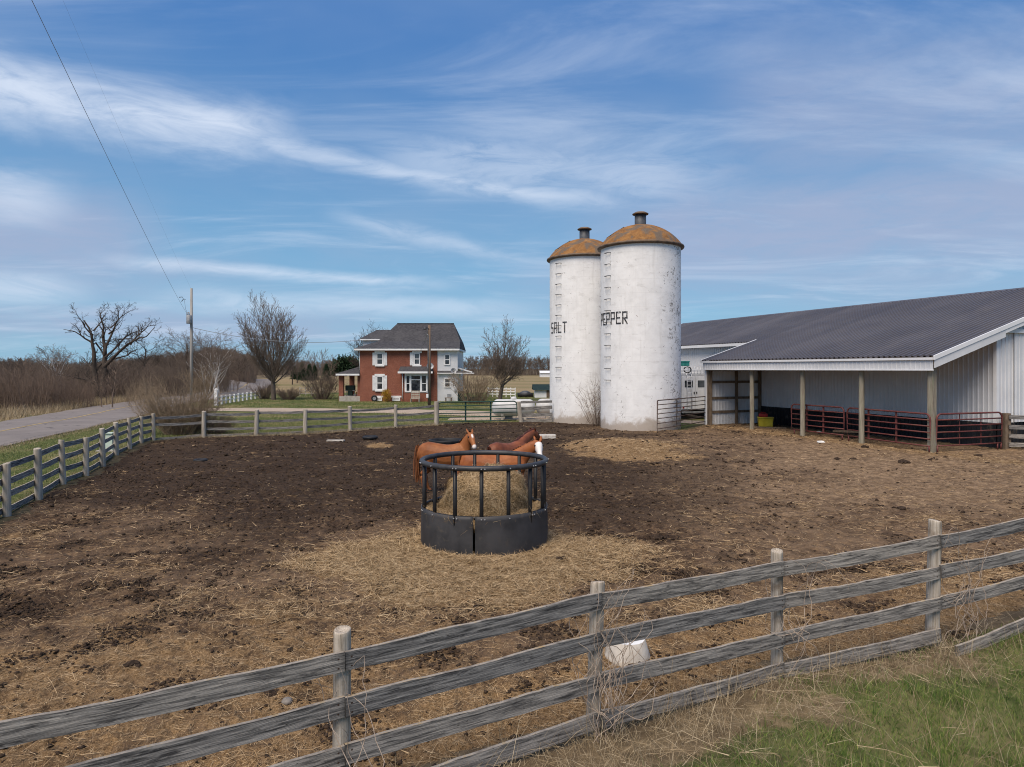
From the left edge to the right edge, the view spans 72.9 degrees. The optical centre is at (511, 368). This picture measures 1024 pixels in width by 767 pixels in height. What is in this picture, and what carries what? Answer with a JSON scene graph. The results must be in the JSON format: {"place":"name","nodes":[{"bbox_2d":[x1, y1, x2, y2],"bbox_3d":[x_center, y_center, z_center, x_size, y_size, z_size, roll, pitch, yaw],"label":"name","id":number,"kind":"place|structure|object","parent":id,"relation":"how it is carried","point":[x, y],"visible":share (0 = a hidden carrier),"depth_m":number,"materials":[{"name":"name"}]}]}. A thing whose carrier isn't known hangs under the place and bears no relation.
{"place":"outdoors","nodes":[
{"label":"outdoors","id":0,"kind":"place"},
{"bbox_2d":[0,379,270,446],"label":"road","id":1,"kind":"structure","parent":0,"point":[26,432],"depth_m":45.89,"materials":[{"name":"asphalt"}]},
{"bbox_2d":[2,384,246,430],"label":"road marking","id":2,"kind":"object","parent":1,"relation":"on","point":[88,414],"visible":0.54,"depth_m":48.47,"materials":[{"name":"yellow paint"}]},
{"bbox_2d":[172,408,701,418],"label":"driveway","id":3,"kind":"structure","parent":0,"point":[322,409],"depth_m":55.31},
{"bbox_2d":[681,366,703,415],"bbox_3d":[10.966,1.616,50.422,2.240,3.567,8.200,0,0,-21],"label":"horse trailer","id":4,"kind":"object","parent":3,"relation":"on","point":[692,385],"visible":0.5,"depth_m":46.65,"materials":[{"name":"grey metal"}]},
{"bbox_2d":[0,422,1023,766],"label":"paddock dirt","id":5,"kind":"structure","parent":0,"point":[972,478],"depth_m":13.18,"materials":[{"name":"soil"}]},
{"bbox_2d":[123,660,140,667],"bbox_3d":[-4.324,3.370,7.910,0.208,0.095,0.177,0,0,0],"label":"dung heap","id":6,"kind":"object","parent":5,"relation":"on","point":[131,663],"visible":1,"depth_m":7.86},
{"bbox_2d":[263,689,278,696],"bbox_3d":[-2.522,3.410,7.273,0.187,0.098,0.217,0,0,0],"label":"dung heap","id":7,"kind":"object","parent":5,"relation":"on","point":[272,692],"visible":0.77,"depth_m":7.24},
{"bbox_2d":[281,697,292,704],"bbox_3d":[-2.290,3.377,7.061,0.112,0.046,0.114,0,0,0],"label":"stone","id":8,"kind":"object","parent":5,"relation":"on","point":[286,700],"visible":1,"depth_m":7.03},
{"bbox_2d":[362,435,377,439],"bbox_3d":[-6.826,3.300,33.358,0.760,0.160,0.754,0,0,0],"label":"feed pan","id":9,"kind":"object","parent":5,"relation":"on","point":[369,437],"visible":1,"depth_m":33.08,"materials":[{"name":"black rubber"}]},
{"bbox_2d":[413,429,475,492],"bbox_3d":[-1.745,2.522,18.951,1.882,1.796,0.709,0,0,18],"label":"horse","id":10,"kind":"object","parent":5,"relation":"on","point":[466,442],"visible":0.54,"depth_m":18.82},
{"bbox_2d":[429,438,460,444],"bbox_3d":[-2.442,3.000,25.600,1.280,0.800,1.280,0,0,0],"label":"water tank","id":11,"kind":"object","parent":5,"relation":"on","point":[447,441],"visible":0.33,"depth_m":25.30,"materials":[{"name":"black rubber"}]},
{"bbox_2d":[143,525,819,626],"bbox_3d":[-0.523,3.304,12.508,9.371,0.302,6.839,0,0,0],"label":"spilled hay","id":12,"kind":"object","parent":5,"relation":"on","point":[420,548],"visible":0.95,"depth_m":11.54},
{"bbox_2d":[419,450,548,557],"bbox_3d":[-0.550,2.645,13.692,2.564,1.790,2.560,0,0,0],"label":"hay feeder","id":13,"kind":"object","parent":5,"relation":"on","point":[516,533],"visible":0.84,"depth_m":12.67,"materials":[{"name":"black metal"}]},
{"bbox_2d":[426,461,544,534],"bbox_3d":[-0.525,2.482,13.693,2.490,1.331,2.524,0,0,0],"label":"hay bale","id":14,"kind":"object","parent":13,"relation":"in","point":[468,493],"visible":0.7,"depth_m":13.13},
{"bbox_2d":[457,436,543,474],"bbox_3d":[-0.293,2.506,16.533,2.121,1.828,0.636,0,0,7],"label":"horse","id":15,"kind":"object","parent":5,"relation":"on","point":[534,445],"visible":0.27,"depth_m":16.37},
{"bbox_2d":[0,423,1023,766],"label":"straw litter","id":16,"kind":"object","parent":5,"relation":"on","point":[566,677],"visible":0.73,"depth_m":10.64,"materials":[{"name":"plant"}]},
{"bbox_2d":[0,422,1023,766],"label":"soil clods","id":17,"kind":"object","parent":5,"relation":"on","point":[298,592],"visible":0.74,"depth_m":11.46,"materials":[{"name":"soil"}]},
{"bbox_2d":[487,427,541,477],"bbox_3d":[0.151,2.566,19.827,0.585,1.706,2.544,0,0,39],"label":"horse","id":18,"kind":"object","parent":5,"relation":"on","point":[528,435],"visible":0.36,"depth_m":19.68},
{"bbox_2d":[539,434,555,438],"bbox_3d":[1.719,3.290,33.608,0.800,0.220,0.500,0,0,0],"label":"salt block tray","id":19,"kind":"object","parent":5,"relation":"on","point":[547,436],"visible":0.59,"depth_m":33.36,"materials":[{"name":"white plastic"}]},
{"bbox_2d":[570,376,600,425],"bbox_3d":[5.112,1.722,41.432,3.698,3.505,3.403,0,0,0],"label":"bare shrub","id":20,"kind":"object","parent":5,"relation":"on","point":[595,410],"visible":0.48,"depth_m":41.48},
{"bbox_2d":[604,639,649,666],"bbox_3d":[1.359,3.293,8.180,0.536,0.234,0.536,0,0,-15],"label":"upturned tub","id":21,"kind":"object","parent":5,"relation":"on","point":[643,652],"visible":0.46,"depth_m":7.98,"materials":[{"name":"white plastic"}]},
{"bbox_2d":[597,211,684,430],"bbox_3d":[7.480,-2.735,40.400,5.000,12.870,5.000,0,0,0],"label":"silo","id":22,"kind":"object","parent":5,"relation":"on","point":[640,317],"visible":0.95,"depth_m":38.40,"materials":[{"name":"paint"}]},
{"bbox_2d":[649,534,663,539],"bbox_3d":[2.894,3.372,13.896,0.291,0.126,0.298,0,0,0],"label":"dung heap","id":23,"kind":"object","parent":5,"relation":"on","point":[656,536],"visible":0.99,"depth_m":13.84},
{"bbox_2d":[657,396,705,432],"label":"tube gate","id":24,"kind":"structure","parent":5,"relation":"on","point":[678,411],"depth_m":38.94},
{"bbox_2d":[757,417,773,426],"bbox_3d":[14.885,3.105,40.737,0.900,0.550,0.700,0,0,14],"label":"feed bin","id":25,"kind":"object","parent":5,"relation":"on","point":[765,421],"visible":0.93,"depth_m":40.45,"materials":[{"name":"yellow plastic"}]},
{"bbox_2d":[791,404,844,439],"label":"tube gate","id":26,"kind":"structure","parent":5,"relation":"on","point":[822,416],"depth_m":34.28,"materials":[{"name":"metal"}]},
{"bbox_2d":[846,407,930,451],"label":"tube gate","id":27,"kind":"structure","parent":5,"relation":"on","point":[895,423],"depth_m":29.92,"materials":[{"name":"metal"}]},
{"bbox_2d":[936,412,1002,452],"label":"tube gate","id":28,"kind":"structure","parent":5,"relation":"on","point":[980,424],"depth_m":28.72,"materials":[{"name":"metal"}]},
{"bbox_2d":[0,369,1023,766],"bbox_3d":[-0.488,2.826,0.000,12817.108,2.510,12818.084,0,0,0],"label":"ground","id":29,"kind":"structure","parent":0,"point":[526,381],"depth_m":6.94,"materials":[{"name":"plant"}]},
{"bbox_2d":[3,356,34,383],"bbox_3d":[-43.843,1.155,61.770,2.377,4.800,2.315,0,0,36],"label":"sapling","id":30,"kind":"object","parent":29,"relation":"on","point":[21,368],"visible":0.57,"depth_m":61.79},
{"bbox_2d":[13,356,38,380],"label":"sapling","id":31,"kind":"object","parent":29,"relation":"on","point":[26,365],"visible":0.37,"depth_m":65.82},
{"bbox_2d":[0,351,96,409],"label":"thicket","id":32,"kind":"object","parent":29,"relation":"on","point":[38,394],"visible":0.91,"depth_m":58.55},
{"bbox_2d":[28,343,72,394],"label":"birch tree","id":33,"kind":"object","parent":29,"relation":"on","point":[47,359],"visible":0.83,"depth_m":86.98,"materials":[{"name":"grey plant"}]},
{"bbox_2d":[29,349,77,374],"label":"birch tree","id":34,"kind":"object","parent":29,"relation":"on","point":[66,360],"visible":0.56,"depth_m":90.03,"materials":[{"name":"grey plant"}]},
{"bbox_2d":[42,357,70,399],"bbox_3d":[-40.323,1.164,61.206,2.394,4.834,2.331,0,0,-17],"label":"sapling","id":35,"kind":"object","parent":29,"relation":"on","point":[56,366],"visible":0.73,"depth_m":61.30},
{"bbox_2d":[0,413,155,516],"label":"board fence","id":36,"kind":"object","parent":29,"relation":"on","point":[8,492],"visible":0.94,"depth_m":20.41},
{"bbox_2d":[92,373,109,406],"bbox_3d":[-36.345,1.844,61.031,1.608,3.335,1.651,0,0,18],"label":"sapling","id":37,"kind":"object","parent":29,"relation":"on","point":[98,378],"visible":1,"depth_m":61.08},
{"bbox_2d":[96,432,113,451],"bbox_3d":[-16.616,3.035,28.600,0.700,0.830,0.700,0,0,0],"label":"utility pedestal","id":38,"kind":"object","parent":29,"relation":"on","point":[107,435],"visible":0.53,"depth_m":28.47,"materials":[{"name":"white metal"}]},
{"bbox_2d":[51,301,161,398],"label":"dead tree","id":39,"kind":"object","parent":29,"relation":"on","point":[104,363],"visible":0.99,"depth_m":73.88,"materials":[{"name":"brown plant"}]},
{"bbox_2d":[98,380,115,404],"bbox_3d":[-37.626,2.105,64.062,1.340,2.779,1.376,0,0,18],"label":"sapling","id":40,"kind":"object","parent":29,"relation":"on","point":[104,384],"visible":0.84,"depth_m":64.11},
{"bbox_2d":[107,363,126,390],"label":"sapling","id":41,"kind":"object","parent":29,"relation":"on","point":[114,375],"visible":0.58,"depth_m":74.84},
{"bbox_2d":[105,356,132,406],"bbox_3d":[-34.259,1.222,59.881,2.288,4.622,2.229,0,0,11],"label":"sapling","id":42,"kind":"object","parent":29,"relation":"on","point":[115,379],"visible":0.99,"depth_m":59.92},
{"bbox_2d":[109,355,139,369],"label":"bare tree","id":43,"kind":"object","parent":29,"relation":"on","point":[125,363],"visible":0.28,"depth_m":95.78,"materials":[{"name":"brown plant"}]},
{"bbox_2d":[0,350,258,383],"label":"thicket","id":44,"kind":"object","parent":29,"relation":"on","point":[253,374],"visible":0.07,"depth_m":131.46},
{"bbox_2d":[0,346,258,380],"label":"woodland","id":45,"kind":"object","parent":29,"relation":"on","point":[8,360],"visible":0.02,"depth_m":183.71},
{"bbox_2d":[69,355,194,397],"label":"thicket","id":46,"kind":"object","parent":29,"relation":"on","point":[172,380],"visible":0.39,"depth_m":85.03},
{"bbox_2d":[113,329,173,372],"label":"bare tree","id":47,"kind":"object","parent":29,"relation":"on","point":[146,350],"visible":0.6,"depth_m":104.10,"materials":[{"name":"brown plant"}]},
{"bbox_2d":[121,370,168,404],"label":"thicket","id":48,"kind":"object","parent":29,"relation":"on","point":[138,394],"visible":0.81,"depth_m":67.34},
{"bbox_2d":[137,362,154,388],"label":"sapling","id":49,"kind":"object","parent":29,"relation":"on","point":[146,374],"visible":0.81,"depth_m":71.87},
{"bbox_2d":[156,348,193,374],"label":"bare tree","id":50,"kind":"object","parent":29,"relation":"on","point":[167,357],"visible":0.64,"depth_m":96.84,"materials":[{"name":"brown plant"}]},
{"bbox_2d":[123,370,232,434],"bbox_3d":[-17.354,1.679,35.599,5.892,3.561,4.385,0,0,0],"label":"bare shrub","id":51,"kind":"object","parent":29,"relation":"on","point":[165,409],"visible":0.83,"depth_m":35.45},
{"bbox_2d":[179,288,192,399],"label":"utility pole","id":52,"kind":"object","parent":29,"relation":"on","point":[189,318],"visible":0.94,"depth_m":69.88,"materials":[{"name":"grey wood"}]},
{"bbox_2d":[32,1,187,314],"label":"power line","id":53,"kind":"object","parent":52,"relation":"attached to","point":[98,138],"visible":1,"depth_m":14.72,"materials":[{"name":"grey"}]},
{"bbox_2d":[195,328,357,342],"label":"service line","id":54,"kind":"object","parent":52,"relation":"attached to","point":[281,341],"visible":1,"depth_m":72.50,"materials":[{"name":"grey"}]},
{"bbox_2d":[164,327,208,375],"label":"bare tree","id":55,"kind":"object","parent":29,"relation":"on","point":[182,349],"visible":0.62,"depth_m":107.58,"materials":[{"name":"brown plant"}]},
{"bbox_2d":[182,353,216,390],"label":"birch tree","id":56,"kind":"object","parent":29,"relation":"on","point":[194,365],"visible":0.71,"depth_m":91.13,"materials":[{"name":"grey plant"}]},
{"bbox_2d":[175,354,224,402],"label":"bare shrub","id":57,"kind":"object","parent":29,"relation":"on","point":[199,375],"visible":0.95,"depth_m":65.70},
{"bbox_2d":[194,349,226,391],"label":"birch tree","id":58,"kind":"object","parent":29,"relation":"on","point":[210,362],"visible":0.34,"depth_m":94.28,"materials":[{"name":"grey plant"}]},
{"bbox_2d":[186,407,241,433],"bbox_3d":[-15.626,2.738,36.200,3.339,1.461,1.959,0,0,0],"label":"bare shrub","id":59,"kind":"object","parent":29,"relation":"on","point":[222,425],"visible":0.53,"depth_m":36.02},
{"bbox_2d":[184,328,248,375],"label":"bare tree","id":60,"kind":"object","parent":29,"relation":"on","point":[207,345],"visible":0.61,"depth_m":104.18,"materials":[{"name":"brown plant"}]},
{"bbox_2d":[197,351,235,394],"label":"birch tree","id":61,"kind":"object","parent":29,"relation":"on","point":[221,366],"visible":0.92,"depth_m":90.24,"materials":[{"name":"grey plant"}]},
{"bbox_2d":[195,348,237,393],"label":"birch tree","id":62,"kind":"object","parent":29,"relation":"on","point":[214,356],"visible":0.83,"depth_m":90.93,"materials":[{"name":"grey plant"}]},
{"bbox_2d":[182,368,253,391],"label":"thicket","id":63,"kind":"object","parent":29,"relation":"on","point":[225,383],"visible":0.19,"depth_m":102.96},
{"bbox_2d":[199,345,237,385],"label":"birch tree","id":64,"kind":"object","parent":29,"relation":"on","point":[218,358],"visible":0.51,"depth_m":94.35,"materials":[{"name":"grey plant"}]},
{"bbox_2d":[0,394,444,449],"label":"dry grass","id":65,"kind":"structure","parent":29,"relation":"on","point":[9,412],"depth_m":49.53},
{"bbox_2d":[219,391,260,403],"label":"rail fence","id":66,"kind":"object","parent":29,"relation":"on","point":[239,397],"visible":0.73,"depth_m":72.42,"materials":[{"name":"white paint"}]},
{"bbox_2d":[230,355,249,378],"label":"bare tree","id":67,"kind":"object","parent":29,"relation":"on","point":[245,360],"visible":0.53,"depth_m":126.13,"materials":[{"name":"brown plant"}]},
{"bbox_2d":[249,382,277,398],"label":"bare shrub","id":68,"kind":"object","parent":29,"relation":"on","point":[266,394],"visible":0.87,"depth_m":78.60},
{"bbox_2d":[0,394,540,517],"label":"lawn grass","id":69,"kind":"structure","parent":29,"relation":"on","point":[271,424],"depth_m":42.22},
{"bbox_2d":[233,289,308,399],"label":"bare tree","id":70,"kind":"object","parent":29,"relation":"on","point":[262,357],"visible":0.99,"depth_m":75.24,"materials":[{"name":"brown plant"}]},
{"bbox_2d":[275,385,304,399],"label":"bare shrub","id":71,"kind":"object","parent":29,"relation":"on","point":[291,394],"visible":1,"depth_m":75.66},
{"bbox_2d":[284,353,304,384],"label":"bare tree","id":72,"kind":"object","parent":29,"relation":"on","point":[295,368],"visible":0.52,"depth_m":139.93,"materials":[{"name":"brown plant"}]},
{"bbox_2d":[155,401,438,439],"bbox_3d":[-10.511,2.784,37.210,15.598,1.632,1.493,0,0,-35],"label":"board fence","id":73,"kind":"object","parent":29,"relation":"on","point":[256,421],"visible":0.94,"depth_m":36.13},
{"bbox_2d":[439,401,516,421],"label":"tube gate","id":74,"kind":"structure","parent":73,"relation":"attached to","point":[465,409],"depth_m":42.93,"materials":[{"name":"metal"}]},
{"bbox_2d":[291,358,307,382],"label":"bare tree","id":75,"kind":"object","parent":29,"relation":"on","point":[301,362],"visible":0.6,"depth_m":149.92,"materials":[{"name":"brown plant"}]},
{"bbox_2d":[295,363,307,380],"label":"conifer tree","id":76,"kind":"object","parent":29,"relation":"on","point":[302,375],"visible":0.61,"depth_m":167.61,"materials":[{"name":"green plant"}]},
{"bbox_2d":[295,367,348,399],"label":"bare shrub","id":77,"kind":"object","parent":29,"relation":"on","point":[325,387],"visible":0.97,"depth_m":76.52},
{"bbox_2d":[315,349,329,378],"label":"sapling","id":78,"kind":"object","parent":29,"relation":"on","point":[322,358],"visible":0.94,"depth_m":177.29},
{"bbox_2d":[322,363,331,380],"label":"conifer tree","id":79,"kind":"object","parent":29,"relation":"on","point":[326,367],"visible":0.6,"depth_m":169.70,"materials":[{"name":"green plant"}]},
{"bbox_2d":[329,354,358,375],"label":"evergreens","id":80,"kind":"object","parent":29,"relation":"on","point":[343,364],"visible":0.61,"depth_m":331.18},
{"bbox_2d":[345,319,386,366],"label":"bare tree","id":81,"kind":"object","parent":29,"relation":"on","point":[355,356],"visible":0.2,"depth_m":94.63,"materials":[{"name":"brown plant"}]},
{"bbox_2d":[380,389,392,401],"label":"flowering bush","id":82,"kind":"object","parent":29,"relation":"on","point":[385,392],"visible":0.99,"depth_m":71.75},
{"bbox_2d":[256,355,549,375],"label":"woodland","id":83,"kind":"object","parent":29,"relation":"on","point":[539,361],"visible":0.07,"depth_m":381.48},
{"bbox_2d":[336,323,472,401],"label":"farmhouse","id":84,"kind":"object","parent":29,"relation":"on","point":[394,359],"visible":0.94,"depth_m":72.50,"materials":[{"name":"red brick"}]},
{"bbox_2d":[345,385,355,395],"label":"barbecue grill","id":85,"kind":"object","parent":84,"relation":"on","point":[349,389],"visible":1,"depth_m":73.45,"materials":[{"name":"grey metal"}]},
{"bbox_2d":[375,351,384,365],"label":"window","id":86,"kind":"structure","parent":84,"relation":"in","point":[379,354],"depth_m":72.42,"materials":[{"name":"white paint"}]},
{"bbox_2d":[375,374,384,390],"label":"window","id":87,"kind":"structure","parent":84,"relation":"in","point":[379,377],"depth_m":72.42,"materials":[{"name":"white paint"}]},
{"bbox_2d":[405,373,427,391],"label":"bay window","id":88,"kind":"structure","parent":84,"relation":"in","point":[413,381],"depth_m":71.71,"materials":[{"name":"white paint"}]},
{"bbox_2d":[412,351,421,365],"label":"window","id":89,"kind":"structure","parent":84,"relation":"in","point":[416,353],"depth_m":72.42,"materials":[{"name":"white paint"}]},
{"bbox_2d":[444,354,449,364],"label":"window","id":90,"kind":"structure","parent":84,"relation":"in","point":[446,356],"depth_m":72.47,"materials":[{"name":"white paint"}]},
{"bbox_2d":[410,391,419,401],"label":"slatted bench","id":91,"kind":"object","parent":29,"relation":"on","point":[415,397],"visible":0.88,"depth_m":71.08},
{"bbox_2d":[423,325,430,407],"bbox_3d":[-7.319,0.008,59.834,0.761,7.585,0.345,0,0,-39],"label":"service pole","id":92,"kind":"object","parent":29,"relation":"on","point":[428,395],"visible":0.96,"depth_m":59.88,"materials":[{"name":"brown wood"}]},
{"bbox_2d":[444,363,507,403],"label":"bare shrub","id":93,"kind":"object","parent":29,"relation":"on","point":[478,385],"visible":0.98,"depth_m":67.59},
{"bbox_2d":[487,387,515,396],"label":"rail fence","id":94,"kind":"object","parent":29,"relation":"on","point":[506,394],"visible":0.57,"depth_m":82.91,"materials":[{"name":"white paint"}]},
{"bbox_2d":[479,316,536,398],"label":"bare tree","id":95,"kind":"object","parent":29,"relation":"on","point":[497,361],"visible":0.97,"depth_m":73.30,"materials":[{"name":"brown plant"}]},
{"bbox_2d":[0,518,1023,766],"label":"board fence","id":96,"kind":"object","parent":29,"relation":"on","point":[340,660],"visible":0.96,"depth_m":6.12,"materials":[{"name":"wood"}]},
{"bbox_2d":[312,655,384,766],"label":"dry vine","id":97,"kind":"object","parent":96,"relation":"attached to","point":[351,723],"visible":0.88,"depth_m":5.18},
{"bbox_2d":[559,572,663,744],"bbox_3d":[0.902,2.600,6.334,0.948,1.626,0.282,0,0,0],"label":"dry vine","id":98,"kind":"object","parent":96,"relation":"attached to","point":[611,705],"visible":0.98,"depth_m":6.32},
{"bbox_2d":[765,558,848,677],"bbox_3d":[3.198,2.740,7.664,0.884,1.330,0.351,0,0,0],"label":"dry vine","id":99,"kind":"object","parent":96,"relation":"attached to","point":[798,633],"visible":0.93,"depth_m":7.59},
{"bbox_2d":[911,528,1005,646],"bbox_3d":[5.485,2.653,8.410,1.132,1.510,0.391,0,0,-6],"label":"dry vine","id":100,"kind":"object","parent":96,"relation":"attached to","point":[969,589],"visible":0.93,"depth_m":8.41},
{"bbox_2d":[492,396,534,419],"bbox_3d":[0.107,2.645,46.200,2.914,1.610,1.120,0,0,0],"label":"propane tank","id":101,"kind":"object","parent":29,"relation":"on","point":[513,398],"visible":0.7,"depth_m":45.75,"materials":[{"name":"metal"}]},
{"bbox_2d":[517,391,532,396],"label":"car","id":102,"kind":"object","parent":29,"relation":"on","point":[525,394],"visible":0.97,"depth_m":83.25,"materials":[{"name":"black"}]},
{"bbox_2d":[517,400,551,421],"bbox_3d":[1.420,2.801,43.898,2.305,1.598,0.402,0,0,-5],"label":"board fence","id":103,"kind":"object","parent":29,"relation":"on","point":[520,409],"visible":0.91,"depth_m":44.05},
{"bbox_2d":[532,384,549,397],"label":"garden shed","id":104,"kind":"structure","parent":29,"relation":"on","point":[541,390],"depth_m":82.00,"materials":[{"name":"white paint"}]},
{"bbox_2d":[536,399,549,418],"bbox_3d":[3.184,2.645,46.900,3.157,1.610,1.080,0,0,0],"label":"propane tank","id":105,"kind":"object","parent":29,"relation":"on","point":[544,410],"visible":0.2,"depth_m":46.46,"materials":[{"name":"metal"}]},
{"bbox_2d":[547,227,602,423],"bbox_3d":[4.730,-2.775,45.200,4.940,12.950,4.940,0,0,0],"label":"silo","id":106,"kind":"object","parent":29,"relation":"on","point":[575,315],"visible":0.71,"depth_m":43.12,"materials":[{"name":"paint"}]},
{"bbox_2d":[448,417,703,423],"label":"gravel yard","id":107,"kind":"structure","parent":29,"relation":"on","point":[514,418],"depth_m":46.18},
{"bbox_2d":[681,287,1023,452],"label":"pole barn","id":108,"kind":"structure","parent":29,"relation":"on","point":[933,357],"depth_m":35.16,"materials":[{"name":"grey metal"}]},
{"bbox_2d":[1014,333,1023,421],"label":"sliding door","id":109,"kind":"structure","parent":108,"relation":"in","point":[1018,337],"depth_m":30.04,"materials":[{"name":"white metal"}]},
{"bbox_2d":[1001,413,1023,448],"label":"board fence","id":110,"kind":"object","parent":29,"relation":"on","point":[1007,435],"visible":0.9,"depth_m":29.27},
{"bbox_2d":[0,0,1023,368],"label":"sky","id":111,"kind":"structure","parent":0,"point":[350,163],"materials":[{"name":"blue"}]},
{"bbox_2d":[285,603,1023,766],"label":"dry grass","id":112,"kind":"structure","parent":0,"point":[737,708],"depth_m":6.61,"materials":[{"name":"plant"}]},
{"bbox_2d":[642,617,1023,766],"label":"grass","id":113,"kind":"structure","parent":0,"point":[942,734],"depth_m":6.58,"materials":[{"name":"plant"}]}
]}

